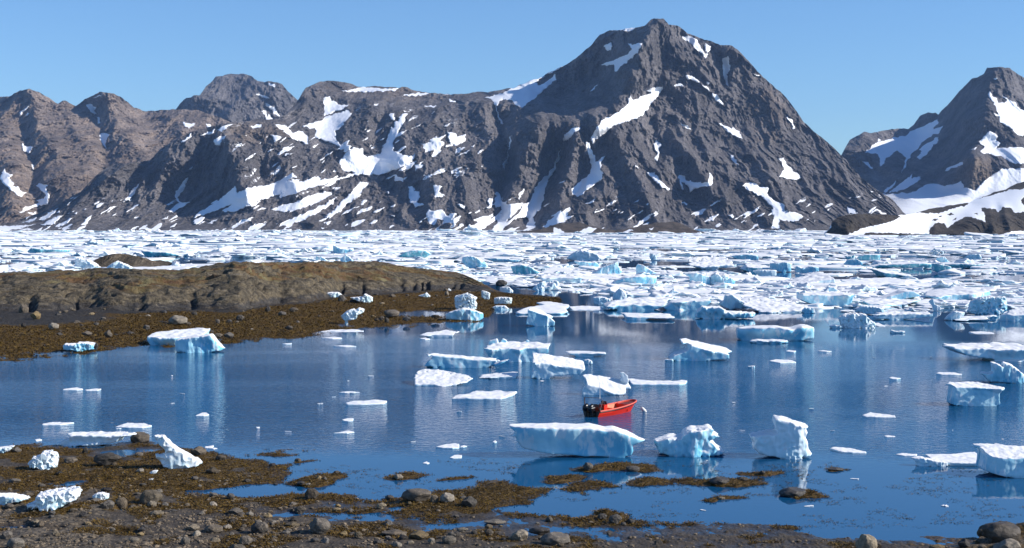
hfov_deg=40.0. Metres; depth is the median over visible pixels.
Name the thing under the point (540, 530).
boulder
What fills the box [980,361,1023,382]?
iceberg
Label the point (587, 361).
ice chunk
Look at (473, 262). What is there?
iceberg
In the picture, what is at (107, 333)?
boulder
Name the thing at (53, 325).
boulder
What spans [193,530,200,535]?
stone
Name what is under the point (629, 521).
stone
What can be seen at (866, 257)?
iceberg
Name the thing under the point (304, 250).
iceberg
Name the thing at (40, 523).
stone
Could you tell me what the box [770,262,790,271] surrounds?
iceberg
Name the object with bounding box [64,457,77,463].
boulder
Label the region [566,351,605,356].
ice floe
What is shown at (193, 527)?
boulder
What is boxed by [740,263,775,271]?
iceberg
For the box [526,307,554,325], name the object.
iceberg
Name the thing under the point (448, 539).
boulder
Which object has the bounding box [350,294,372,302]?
ice chunk
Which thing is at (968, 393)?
iceberg
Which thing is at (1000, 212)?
snowy promontory
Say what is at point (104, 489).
boulder
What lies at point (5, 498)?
ice chunk
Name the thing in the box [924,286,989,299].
iceberg
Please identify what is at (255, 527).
boulder
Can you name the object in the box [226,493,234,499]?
boulder
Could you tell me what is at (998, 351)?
iceberg
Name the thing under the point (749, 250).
iceberg
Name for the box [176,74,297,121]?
grey back peak
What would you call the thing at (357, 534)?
boulder
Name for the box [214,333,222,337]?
boulder
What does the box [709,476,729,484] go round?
boulder
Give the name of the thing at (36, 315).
boulder
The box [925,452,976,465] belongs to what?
ice floe
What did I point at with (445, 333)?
ice floe
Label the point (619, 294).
ice chunk
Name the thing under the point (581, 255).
iceberg
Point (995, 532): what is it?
boulder
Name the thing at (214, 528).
boulder
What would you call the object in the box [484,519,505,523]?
boulder
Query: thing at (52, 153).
mountains
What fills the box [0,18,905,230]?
mountain
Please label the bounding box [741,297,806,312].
iceberg
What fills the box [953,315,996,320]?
iceberg
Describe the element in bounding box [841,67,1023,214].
mountain
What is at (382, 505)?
boulder
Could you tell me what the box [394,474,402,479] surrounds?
stone
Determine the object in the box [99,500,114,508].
boulder
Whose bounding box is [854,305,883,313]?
iceberg
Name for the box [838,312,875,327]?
iceberg
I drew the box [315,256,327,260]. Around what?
iceberg
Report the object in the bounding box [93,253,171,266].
rubble islet
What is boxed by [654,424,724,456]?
iceberg
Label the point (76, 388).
ice floe
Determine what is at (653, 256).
ice chunk
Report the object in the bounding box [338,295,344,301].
boulder
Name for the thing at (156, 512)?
boulder
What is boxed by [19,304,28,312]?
boulder
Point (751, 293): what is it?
ice floe
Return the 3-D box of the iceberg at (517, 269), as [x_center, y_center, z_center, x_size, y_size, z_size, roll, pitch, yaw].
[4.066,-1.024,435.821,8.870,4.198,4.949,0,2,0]
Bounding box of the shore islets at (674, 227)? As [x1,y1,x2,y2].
[511,222,703,232]
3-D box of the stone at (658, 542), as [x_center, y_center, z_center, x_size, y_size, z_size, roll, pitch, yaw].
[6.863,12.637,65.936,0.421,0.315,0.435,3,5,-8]
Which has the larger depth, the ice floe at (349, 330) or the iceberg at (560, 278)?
the iceberg at (560, 278)
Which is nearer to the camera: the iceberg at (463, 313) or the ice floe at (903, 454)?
the ice floe at (903, 454)
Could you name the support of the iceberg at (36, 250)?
on the sea
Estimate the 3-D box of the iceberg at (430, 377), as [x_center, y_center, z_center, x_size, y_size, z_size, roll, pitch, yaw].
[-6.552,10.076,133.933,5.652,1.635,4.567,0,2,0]
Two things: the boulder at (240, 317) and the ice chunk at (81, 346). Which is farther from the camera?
the boulder at (240, 317)
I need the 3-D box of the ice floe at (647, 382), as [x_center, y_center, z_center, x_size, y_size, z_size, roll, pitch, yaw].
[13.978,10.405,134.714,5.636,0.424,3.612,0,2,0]
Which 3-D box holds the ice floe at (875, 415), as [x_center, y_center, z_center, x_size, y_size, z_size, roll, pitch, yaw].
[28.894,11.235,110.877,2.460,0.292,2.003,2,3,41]
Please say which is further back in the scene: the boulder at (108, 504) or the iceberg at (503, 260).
the iceberg at (503, 260)
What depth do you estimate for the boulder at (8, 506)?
73.26 m
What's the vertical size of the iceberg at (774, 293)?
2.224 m
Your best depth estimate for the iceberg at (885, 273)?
410.94 m
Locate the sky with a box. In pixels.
[0,0,1023,154]
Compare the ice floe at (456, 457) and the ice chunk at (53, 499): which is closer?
the ice chunk at (53, 499)
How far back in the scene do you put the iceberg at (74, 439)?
95.67 m
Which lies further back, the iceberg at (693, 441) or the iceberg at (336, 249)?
the iceberg at (336, 249)
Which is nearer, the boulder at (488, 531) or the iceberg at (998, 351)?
the boulder at (488, 531)
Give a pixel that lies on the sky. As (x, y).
(849, 69)
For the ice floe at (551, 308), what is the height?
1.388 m
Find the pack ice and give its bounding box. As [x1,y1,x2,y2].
[0,224,1023,313]
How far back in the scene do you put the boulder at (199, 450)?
90.85 m
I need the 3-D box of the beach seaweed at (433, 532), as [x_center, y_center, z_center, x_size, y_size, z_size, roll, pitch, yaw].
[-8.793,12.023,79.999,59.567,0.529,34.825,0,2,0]
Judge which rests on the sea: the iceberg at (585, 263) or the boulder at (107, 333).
the iceberg at (585, 263)
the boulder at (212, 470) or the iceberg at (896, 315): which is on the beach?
the boulder at (212, 470)
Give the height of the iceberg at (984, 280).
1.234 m
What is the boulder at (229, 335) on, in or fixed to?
on the rocky point
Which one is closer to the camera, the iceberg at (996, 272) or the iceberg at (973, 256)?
the iceberg at (996, 272)
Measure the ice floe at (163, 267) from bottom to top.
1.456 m
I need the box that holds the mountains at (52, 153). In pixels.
[0,89,228,223]
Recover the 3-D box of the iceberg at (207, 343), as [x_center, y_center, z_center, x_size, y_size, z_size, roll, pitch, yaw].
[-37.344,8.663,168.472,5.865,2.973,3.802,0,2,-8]
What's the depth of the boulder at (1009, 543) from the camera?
63.17 m
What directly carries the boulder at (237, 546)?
on the beach
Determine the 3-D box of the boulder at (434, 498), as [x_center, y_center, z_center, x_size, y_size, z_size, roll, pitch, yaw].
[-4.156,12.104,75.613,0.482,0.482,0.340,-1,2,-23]
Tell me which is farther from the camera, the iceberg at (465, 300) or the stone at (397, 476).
the iceberg at (465, 300)
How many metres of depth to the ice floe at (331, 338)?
187.97 m
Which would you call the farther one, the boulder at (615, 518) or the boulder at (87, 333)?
the boulder at (87, 333)
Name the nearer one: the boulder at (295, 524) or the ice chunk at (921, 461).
the boulder at (295, 524)
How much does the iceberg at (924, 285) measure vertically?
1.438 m
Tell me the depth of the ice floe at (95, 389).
128.73 m
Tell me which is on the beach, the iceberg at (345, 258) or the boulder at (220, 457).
the boulder at (220, 457)
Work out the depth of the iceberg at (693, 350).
156.57 m
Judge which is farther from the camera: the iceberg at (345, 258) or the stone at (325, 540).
the iceberg at (345, 258)
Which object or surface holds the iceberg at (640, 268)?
on the sea
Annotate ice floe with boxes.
[42,422,73,424]
[63,387,82,389]
[85,388,100,390]
[115,423,151,427]
[141,266,174,268]
[196,412,208,415]
[205,445,216,448]
[320,329,360,331]
[322,337,339,338]
[334,345,355,346]
[342,418,353,421]
[345,400,386,404]
[421,330,458,336]
[436,443,458,448]
[450,455,461,458]
[452,390,516,398]
[479,372,517,378]
[516,301,568,314]
[541,266,573,272]
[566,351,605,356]
[569,306,601,309]
[621,313,674,319]
[629,378,686,384]
[742,292,775,296]
[769,359,795,362]
[830,447,865,452]
[840,277,906,284]
[862,284,881,286]
[862,412,894,417]
[895,453,916,455]
[921,278,949,280]
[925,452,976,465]
[936,372,961,374]
[969,331,993,333]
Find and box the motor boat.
[582,394,636,416]
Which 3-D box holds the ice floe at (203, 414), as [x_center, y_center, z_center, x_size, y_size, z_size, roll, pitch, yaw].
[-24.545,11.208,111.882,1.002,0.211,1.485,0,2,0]
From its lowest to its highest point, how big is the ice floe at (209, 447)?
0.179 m
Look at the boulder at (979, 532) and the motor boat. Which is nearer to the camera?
the boulder at (979, 532)
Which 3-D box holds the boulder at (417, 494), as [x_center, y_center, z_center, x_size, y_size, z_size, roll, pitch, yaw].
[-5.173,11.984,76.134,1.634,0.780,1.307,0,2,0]
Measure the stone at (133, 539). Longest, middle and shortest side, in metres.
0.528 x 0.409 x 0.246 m
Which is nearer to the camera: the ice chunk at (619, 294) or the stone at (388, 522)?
the stone at (388, 522)
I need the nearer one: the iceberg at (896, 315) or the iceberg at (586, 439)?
the iceberg at (586, 439)
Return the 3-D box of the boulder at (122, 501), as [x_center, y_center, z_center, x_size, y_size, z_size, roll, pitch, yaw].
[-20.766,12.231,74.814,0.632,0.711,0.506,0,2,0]
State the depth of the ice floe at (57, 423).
106.55 m
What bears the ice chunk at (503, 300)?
on the rocky point
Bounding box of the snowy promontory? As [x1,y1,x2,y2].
[824,182,1023,234]
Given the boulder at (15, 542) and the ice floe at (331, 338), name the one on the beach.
the boulder at (15, 542)
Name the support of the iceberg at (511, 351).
on the sea
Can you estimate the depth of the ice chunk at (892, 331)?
197.12 m
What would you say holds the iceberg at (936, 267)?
on the pack ice
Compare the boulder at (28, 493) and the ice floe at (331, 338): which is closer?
the boulder at (28, 493)
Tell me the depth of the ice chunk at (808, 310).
242.11 m
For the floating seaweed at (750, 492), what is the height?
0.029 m
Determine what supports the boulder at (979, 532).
on the beach
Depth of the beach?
70.92 m
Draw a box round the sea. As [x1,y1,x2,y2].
[0,231,1023,544]
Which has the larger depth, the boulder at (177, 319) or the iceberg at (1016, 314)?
the iceberg at (1016, 314)
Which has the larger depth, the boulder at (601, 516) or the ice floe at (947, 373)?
the ice floe at (947, 373)
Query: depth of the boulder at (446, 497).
75.39 m
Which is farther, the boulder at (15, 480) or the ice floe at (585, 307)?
the ice floe at (585, 307)
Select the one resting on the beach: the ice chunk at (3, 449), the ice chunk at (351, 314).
the ice chunk at (3, 449)
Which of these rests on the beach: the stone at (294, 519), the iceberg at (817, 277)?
the stone at (294, 519)
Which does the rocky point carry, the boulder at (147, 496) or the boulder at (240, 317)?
the boulder at (240, 317)
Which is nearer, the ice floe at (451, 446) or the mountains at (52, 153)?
the ice floe at (451, 446)
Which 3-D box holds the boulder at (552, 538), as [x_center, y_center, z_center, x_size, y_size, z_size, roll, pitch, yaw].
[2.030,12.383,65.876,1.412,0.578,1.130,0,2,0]
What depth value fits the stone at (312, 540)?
65.91 m
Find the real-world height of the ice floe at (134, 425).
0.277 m
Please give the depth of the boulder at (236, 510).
72.46 m
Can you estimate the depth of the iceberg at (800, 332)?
183.72 m
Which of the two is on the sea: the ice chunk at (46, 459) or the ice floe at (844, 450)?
the ice floe at (844, 450)
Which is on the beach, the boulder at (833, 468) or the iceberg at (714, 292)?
the boulder at (833, 468)
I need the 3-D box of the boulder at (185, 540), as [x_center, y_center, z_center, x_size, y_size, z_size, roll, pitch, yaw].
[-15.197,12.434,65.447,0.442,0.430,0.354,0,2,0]
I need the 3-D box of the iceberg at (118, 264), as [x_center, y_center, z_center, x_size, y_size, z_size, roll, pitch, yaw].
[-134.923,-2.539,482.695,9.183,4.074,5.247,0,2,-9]
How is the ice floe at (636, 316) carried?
on the sea
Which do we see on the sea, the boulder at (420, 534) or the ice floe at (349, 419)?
the ice floe at (349, 419)
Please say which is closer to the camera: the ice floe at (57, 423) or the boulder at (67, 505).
the boulder at (67, 505)
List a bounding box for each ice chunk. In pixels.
[0,445,14,453]
[0,493,29,504]
[26,486,81,511]
[28,450,58,469]
[63,341,94,351]
[92,492,108,499]
[328,292,341,296]
[341,307,363,324]
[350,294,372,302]
[419,292,429,296]
[481,290,489,298]
[492,305,508,309]
[494,297,511,303]
[500,286,512,292]
[532,281,545,291]
[551,280,559,286]
[584,359,592,363]
[593,296,609,304]
[612,288,626,299]
[649,254,656,259]
[750,339,787,343]
[802,307,814,312]
[829,324,842,327]
[845,255,854,258]
[890,330,904,332]
[911,456,947,466]
[929,298,940,310]
[936,257,948,261]
[944,311,964,320]
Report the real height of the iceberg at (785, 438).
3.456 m
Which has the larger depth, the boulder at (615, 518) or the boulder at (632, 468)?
the boulder at (632, 468)
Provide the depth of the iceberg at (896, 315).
225.48 m
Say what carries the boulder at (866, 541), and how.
on the beach
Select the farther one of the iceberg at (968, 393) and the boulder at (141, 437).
the iceberg at (968, 393)
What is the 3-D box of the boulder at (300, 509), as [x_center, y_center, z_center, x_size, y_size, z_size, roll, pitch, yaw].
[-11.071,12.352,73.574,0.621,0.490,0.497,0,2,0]
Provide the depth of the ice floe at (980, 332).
197.19 m
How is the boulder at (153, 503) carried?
on the beach
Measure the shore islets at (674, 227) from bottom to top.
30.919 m
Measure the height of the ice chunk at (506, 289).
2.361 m
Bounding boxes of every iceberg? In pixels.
[28,248,69,252]
[39,267,64,268]
[58,431,136,446]
[71,252,87,256]
[75,258,99,268]
[107,261,132,268]
[141,250,178,256]
[147,328,209,345]
[154,434,201,468]
[175,334,224,352]
[294,248,309,251]
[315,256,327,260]
[333,245,353,253]
[340,255,353,261]
[398,250,430,257]
[414,369,472,386]
[424,353,508,367]
[445,307,482,320]
[454,292,476,309]
[462,255,487,268]
[484,258,519,262]
[484,338,549,361]
[509,423,644,456]
[511,264,538,274]
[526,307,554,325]
[531,353,584,378]
[538,274,582,282]
[567,249,602,260]
[574,261,599,266]
[582,372,630,394]
[593,262,621,273]
[603,296,676,309]
[612,276,656,283]
[636,264,655,273]
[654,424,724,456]
[662,296,711,310]
[668,338,731,360]
[685,272,710,284]
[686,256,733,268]
[695,306,754,318]
[705,290,720,293]
[710,272,735,284]
[718,294,745,308]
[731,254,758,259]
[736,324,813,340]
[740,248,757,252]
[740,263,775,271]
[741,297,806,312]
[749,415,811,458]
[753,269,776,275]
[759,290,782,295]
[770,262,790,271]
[784,272,834,282]
[795,266,818,272]
[796,286,855,306]
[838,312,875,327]
[843,258,862,264]
[853,285,877,290]
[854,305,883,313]
[857,254,879,260]
[860,290,920,306]
[866,263,931,268]
[866,267,912,277]
[872,311,932,319]
[911,284,935,287]
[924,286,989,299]
[931,263,950,271]
[942,342,1023,361]
[945,263,983,267]
[946,381,1004,405]
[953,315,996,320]
[964,254,981,259]
[967,296,1006,314]
[972,443,1023,477]
[980,279,998,282]
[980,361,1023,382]
[986,271,1004,273]
[1000,307,1023,321]
[1006,291,1023,297]
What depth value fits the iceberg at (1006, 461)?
84.34 m
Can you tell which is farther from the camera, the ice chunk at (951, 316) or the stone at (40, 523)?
the ice chunk at (951, 316)
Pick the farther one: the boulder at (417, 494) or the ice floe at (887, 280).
the ice floe at (887, 280)
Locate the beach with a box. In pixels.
[0,441,1023,547]
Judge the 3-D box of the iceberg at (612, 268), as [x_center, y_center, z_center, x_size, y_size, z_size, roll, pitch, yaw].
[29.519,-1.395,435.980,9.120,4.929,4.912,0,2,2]
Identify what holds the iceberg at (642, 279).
on the sea
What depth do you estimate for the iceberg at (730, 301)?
253.39 m
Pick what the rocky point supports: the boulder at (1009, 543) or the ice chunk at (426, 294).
the ice chunk at (426, 294)
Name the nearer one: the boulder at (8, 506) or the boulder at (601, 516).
the boulder at (601, 516)
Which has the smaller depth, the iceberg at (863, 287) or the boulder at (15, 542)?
the boulder at (15, 542)
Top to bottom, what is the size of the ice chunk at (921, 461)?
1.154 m
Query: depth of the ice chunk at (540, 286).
323.08 m
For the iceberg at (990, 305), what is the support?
on the sea
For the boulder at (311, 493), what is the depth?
76.80 m
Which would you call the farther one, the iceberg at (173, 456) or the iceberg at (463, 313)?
the iceberg at (463, 313)
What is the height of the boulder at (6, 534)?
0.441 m
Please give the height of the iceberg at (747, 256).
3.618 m
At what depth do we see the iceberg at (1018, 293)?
290.71 m
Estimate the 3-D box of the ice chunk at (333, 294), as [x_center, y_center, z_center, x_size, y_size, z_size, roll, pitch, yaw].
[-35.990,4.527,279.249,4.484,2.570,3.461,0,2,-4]
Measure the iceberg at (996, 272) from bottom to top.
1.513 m
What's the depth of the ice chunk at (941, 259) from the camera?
567.35 m
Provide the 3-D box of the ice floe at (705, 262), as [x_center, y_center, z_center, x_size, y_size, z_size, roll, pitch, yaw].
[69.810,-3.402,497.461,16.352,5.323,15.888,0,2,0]
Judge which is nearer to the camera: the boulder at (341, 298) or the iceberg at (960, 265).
the boulder at (341, 298)
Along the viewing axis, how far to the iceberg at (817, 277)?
360.43 m
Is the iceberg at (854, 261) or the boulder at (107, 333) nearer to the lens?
the boulder at (107, 333)
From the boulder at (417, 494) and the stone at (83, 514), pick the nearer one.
the stone at (83, 514)
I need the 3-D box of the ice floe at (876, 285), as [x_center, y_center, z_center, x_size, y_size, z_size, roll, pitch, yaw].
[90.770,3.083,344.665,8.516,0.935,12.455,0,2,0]
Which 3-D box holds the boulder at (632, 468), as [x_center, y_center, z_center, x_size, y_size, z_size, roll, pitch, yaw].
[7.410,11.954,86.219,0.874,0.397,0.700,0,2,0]
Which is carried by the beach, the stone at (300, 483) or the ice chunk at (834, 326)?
the stone at (300, 483)
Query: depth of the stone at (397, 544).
65.02 m
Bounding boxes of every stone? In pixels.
[37,521,43,526]
[79,511,87,516]
[129,537,138,541]
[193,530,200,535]
[210,537,219,542]
[263,513,272,517]
[290,517,298,521]
[297,481,305,485]
[310,538,318,542]
[320,537,328,542]
[384,520,391,525]
[391,541,401,546]
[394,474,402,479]
[399,535,408,539]
[625,519,634,523]
[654,540,662,545]
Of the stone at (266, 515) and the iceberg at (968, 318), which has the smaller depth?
the stone at (266, 515)
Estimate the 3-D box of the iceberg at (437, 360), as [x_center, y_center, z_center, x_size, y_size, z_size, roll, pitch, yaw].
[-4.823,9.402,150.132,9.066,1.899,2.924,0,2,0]
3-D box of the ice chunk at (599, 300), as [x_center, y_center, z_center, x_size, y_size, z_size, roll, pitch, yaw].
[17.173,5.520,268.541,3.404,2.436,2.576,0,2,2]
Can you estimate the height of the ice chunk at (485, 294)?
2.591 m
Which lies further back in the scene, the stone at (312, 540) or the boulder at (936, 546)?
the stone at (312, 540)
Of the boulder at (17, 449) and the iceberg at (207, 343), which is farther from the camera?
the iceberg at (207, 343)
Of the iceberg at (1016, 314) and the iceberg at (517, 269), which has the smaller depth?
the iceberg at (1016, 314)
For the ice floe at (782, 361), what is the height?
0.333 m
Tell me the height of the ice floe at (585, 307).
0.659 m
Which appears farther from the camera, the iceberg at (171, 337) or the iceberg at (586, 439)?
the iceberg at (171, 337)
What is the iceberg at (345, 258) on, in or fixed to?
on the sea
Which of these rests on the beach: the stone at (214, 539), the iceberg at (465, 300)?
the stone at (214, 539)
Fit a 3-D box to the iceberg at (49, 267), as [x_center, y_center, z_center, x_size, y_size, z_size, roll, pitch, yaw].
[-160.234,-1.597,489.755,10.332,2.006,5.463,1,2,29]
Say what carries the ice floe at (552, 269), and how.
on the sea
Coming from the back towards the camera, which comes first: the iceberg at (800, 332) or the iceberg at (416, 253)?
the iceberg at (416, 253)
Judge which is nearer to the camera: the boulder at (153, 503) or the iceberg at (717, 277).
the boulder at (153, 503)
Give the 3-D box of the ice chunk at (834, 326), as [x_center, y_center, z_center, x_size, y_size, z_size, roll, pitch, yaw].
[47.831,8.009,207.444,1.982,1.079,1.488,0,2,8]
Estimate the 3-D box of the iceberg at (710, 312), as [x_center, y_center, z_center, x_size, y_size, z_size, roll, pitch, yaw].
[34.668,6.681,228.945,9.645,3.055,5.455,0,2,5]
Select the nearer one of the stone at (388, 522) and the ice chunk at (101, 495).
the stone at (388, 522)
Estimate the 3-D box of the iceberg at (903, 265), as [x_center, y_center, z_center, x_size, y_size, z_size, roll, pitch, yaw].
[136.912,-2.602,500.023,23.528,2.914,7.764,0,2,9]
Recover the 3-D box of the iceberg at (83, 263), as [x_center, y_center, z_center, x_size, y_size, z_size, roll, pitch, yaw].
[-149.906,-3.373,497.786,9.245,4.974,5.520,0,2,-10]
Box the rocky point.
[0,261,559,361]
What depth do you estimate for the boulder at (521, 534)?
66.65 m
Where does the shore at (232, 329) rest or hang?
on the rocky point
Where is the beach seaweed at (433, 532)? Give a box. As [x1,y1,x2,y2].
[0,442,881,547]
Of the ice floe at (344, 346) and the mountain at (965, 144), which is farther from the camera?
the mountain at (965, 144)
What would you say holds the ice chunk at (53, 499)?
on the beach
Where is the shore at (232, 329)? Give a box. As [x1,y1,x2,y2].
[0,290,561,360]
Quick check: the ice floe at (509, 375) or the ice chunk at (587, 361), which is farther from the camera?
the ice chunk at (587, 361)
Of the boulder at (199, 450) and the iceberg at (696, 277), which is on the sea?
the iceberg at (696, 277)
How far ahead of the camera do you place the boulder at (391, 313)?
226.31 m
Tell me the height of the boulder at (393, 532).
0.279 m
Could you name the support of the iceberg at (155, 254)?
on the sea
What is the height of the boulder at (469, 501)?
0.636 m
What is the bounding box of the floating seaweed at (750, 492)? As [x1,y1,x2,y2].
[291,459,1023,528]
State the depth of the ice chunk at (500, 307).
252.55 m
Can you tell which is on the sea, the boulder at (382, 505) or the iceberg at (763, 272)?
the iceberg at (763, 272)
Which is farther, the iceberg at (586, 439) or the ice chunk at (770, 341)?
the ice chunk at (770, 341)
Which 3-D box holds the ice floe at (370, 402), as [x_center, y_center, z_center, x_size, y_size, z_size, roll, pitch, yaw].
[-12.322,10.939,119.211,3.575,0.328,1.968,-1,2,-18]
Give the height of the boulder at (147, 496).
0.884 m
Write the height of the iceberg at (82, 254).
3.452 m
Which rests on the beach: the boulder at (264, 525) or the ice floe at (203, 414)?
the boulder at (264, 525)
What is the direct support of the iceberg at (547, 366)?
on the sea
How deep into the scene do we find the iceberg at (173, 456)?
85.24 m
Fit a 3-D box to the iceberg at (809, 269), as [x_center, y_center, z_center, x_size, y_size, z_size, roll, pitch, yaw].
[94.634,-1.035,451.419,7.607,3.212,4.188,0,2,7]
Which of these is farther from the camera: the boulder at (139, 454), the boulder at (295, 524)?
the boulder at (139, 454)
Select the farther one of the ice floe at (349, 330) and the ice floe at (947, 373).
the ice floe at (349, 330)
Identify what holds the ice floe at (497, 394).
on the sea
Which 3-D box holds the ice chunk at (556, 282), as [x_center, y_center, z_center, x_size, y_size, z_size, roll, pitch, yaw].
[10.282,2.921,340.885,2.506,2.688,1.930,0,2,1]
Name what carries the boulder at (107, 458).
on the beach
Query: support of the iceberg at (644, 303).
on the sea
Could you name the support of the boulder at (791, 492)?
on the beach
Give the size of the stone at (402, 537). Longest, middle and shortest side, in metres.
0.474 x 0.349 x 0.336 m
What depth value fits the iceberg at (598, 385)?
125.49 m
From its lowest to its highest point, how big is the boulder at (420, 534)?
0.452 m
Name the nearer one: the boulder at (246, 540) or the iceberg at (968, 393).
the boulder at (246, 540)
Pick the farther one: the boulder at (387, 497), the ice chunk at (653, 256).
the ice chunk at (653, 256)
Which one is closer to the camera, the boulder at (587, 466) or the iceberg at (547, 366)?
the boulder at (587, 466)
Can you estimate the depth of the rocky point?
257.00 m
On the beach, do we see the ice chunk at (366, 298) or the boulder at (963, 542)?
the boulder at (963, 542)
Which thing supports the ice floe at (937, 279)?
on the sea
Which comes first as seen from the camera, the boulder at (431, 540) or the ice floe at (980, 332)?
the boulder at (431, 540)
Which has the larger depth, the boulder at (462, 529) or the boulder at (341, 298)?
the boulder at (341, 298)
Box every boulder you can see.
[0,531,12,538]
[5,504,13,508]
[6,537,24,547]
[8,478,20,482]
[11,447,21,452]
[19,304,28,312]
[22,491,33,495]
[30,311,40,318]
[48,323,58,329]
[61,502,72,508]
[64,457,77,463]
[81,331,91,335]
[93,452,121,465]
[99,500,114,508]
[101,487,111,491]
[104,330,111,337]
[116,497,127,508]
[130,431,149,442]
[135,452,142,456]
[139,489,162,504]
[147,501,156,506]
[150,510,163,515]
[168,315,187,324]
[181,537,189,544]
[186,524,199,530]
[190,446,206,454]
[204,524,222,532]
[206,467,218,473]
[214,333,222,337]
[215,455,225,459]
[224,332,233,337]
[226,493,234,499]
[228,507,242,514]
[228,544,245,547]
[236,315,243,320]
[239,535,252,544]
[251,521,267,532]
[260,522,267,533]
[285,521,299,526]
[294,506,305,513]
[305,488,318,499]
[309,517,329,534]
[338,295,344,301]
[354,532,361,538]
[376,502,386,508]
[381,529,406,535]
[384,310,399,316]
[385,495,393,499]
[401,488,430,501]
[409,530,428,539]
[428,538,434,542]
[430,495,438,502]
[440,492,454,501]
[442,536,455,543]
[457,527,467,531]
[461,496,476,507]
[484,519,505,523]
[485,529,492,535]
[496,280,506,285]
[509,529,527,540]
[528,527,549,534]
[540,532,569,544]
[583,462,592,470]
[597,513,606,519]
[609,514,621,523]
[626,466,639,471]
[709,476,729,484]
[737,477,748,480]
[779,487,805,497]
[826,467,843,469]
[855,534,876,547]
[929,544,944,547]
[958,538,969,547]
[977,524,984,536]
[982,522,1020,542]
[993,538,1020,547]
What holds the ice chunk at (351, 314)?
on the rocky point
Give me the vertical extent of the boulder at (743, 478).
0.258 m
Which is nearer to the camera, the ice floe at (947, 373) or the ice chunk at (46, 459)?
the ice chunk at (46, 459)
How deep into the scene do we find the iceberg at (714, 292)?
304.09 m
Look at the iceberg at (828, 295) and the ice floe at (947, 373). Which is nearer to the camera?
the ice floe at (947, 373)
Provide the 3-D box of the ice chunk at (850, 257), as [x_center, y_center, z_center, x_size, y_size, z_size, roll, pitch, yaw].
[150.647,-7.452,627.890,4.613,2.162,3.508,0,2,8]
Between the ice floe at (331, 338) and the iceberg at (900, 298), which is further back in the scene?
the iceberg at (900, 298)
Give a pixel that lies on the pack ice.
(366, 248)
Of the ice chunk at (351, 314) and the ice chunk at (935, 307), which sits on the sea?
the ice chunk at (935, 307)
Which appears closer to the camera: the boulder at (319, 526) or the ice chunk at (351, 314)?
the boulder at (319, 526)

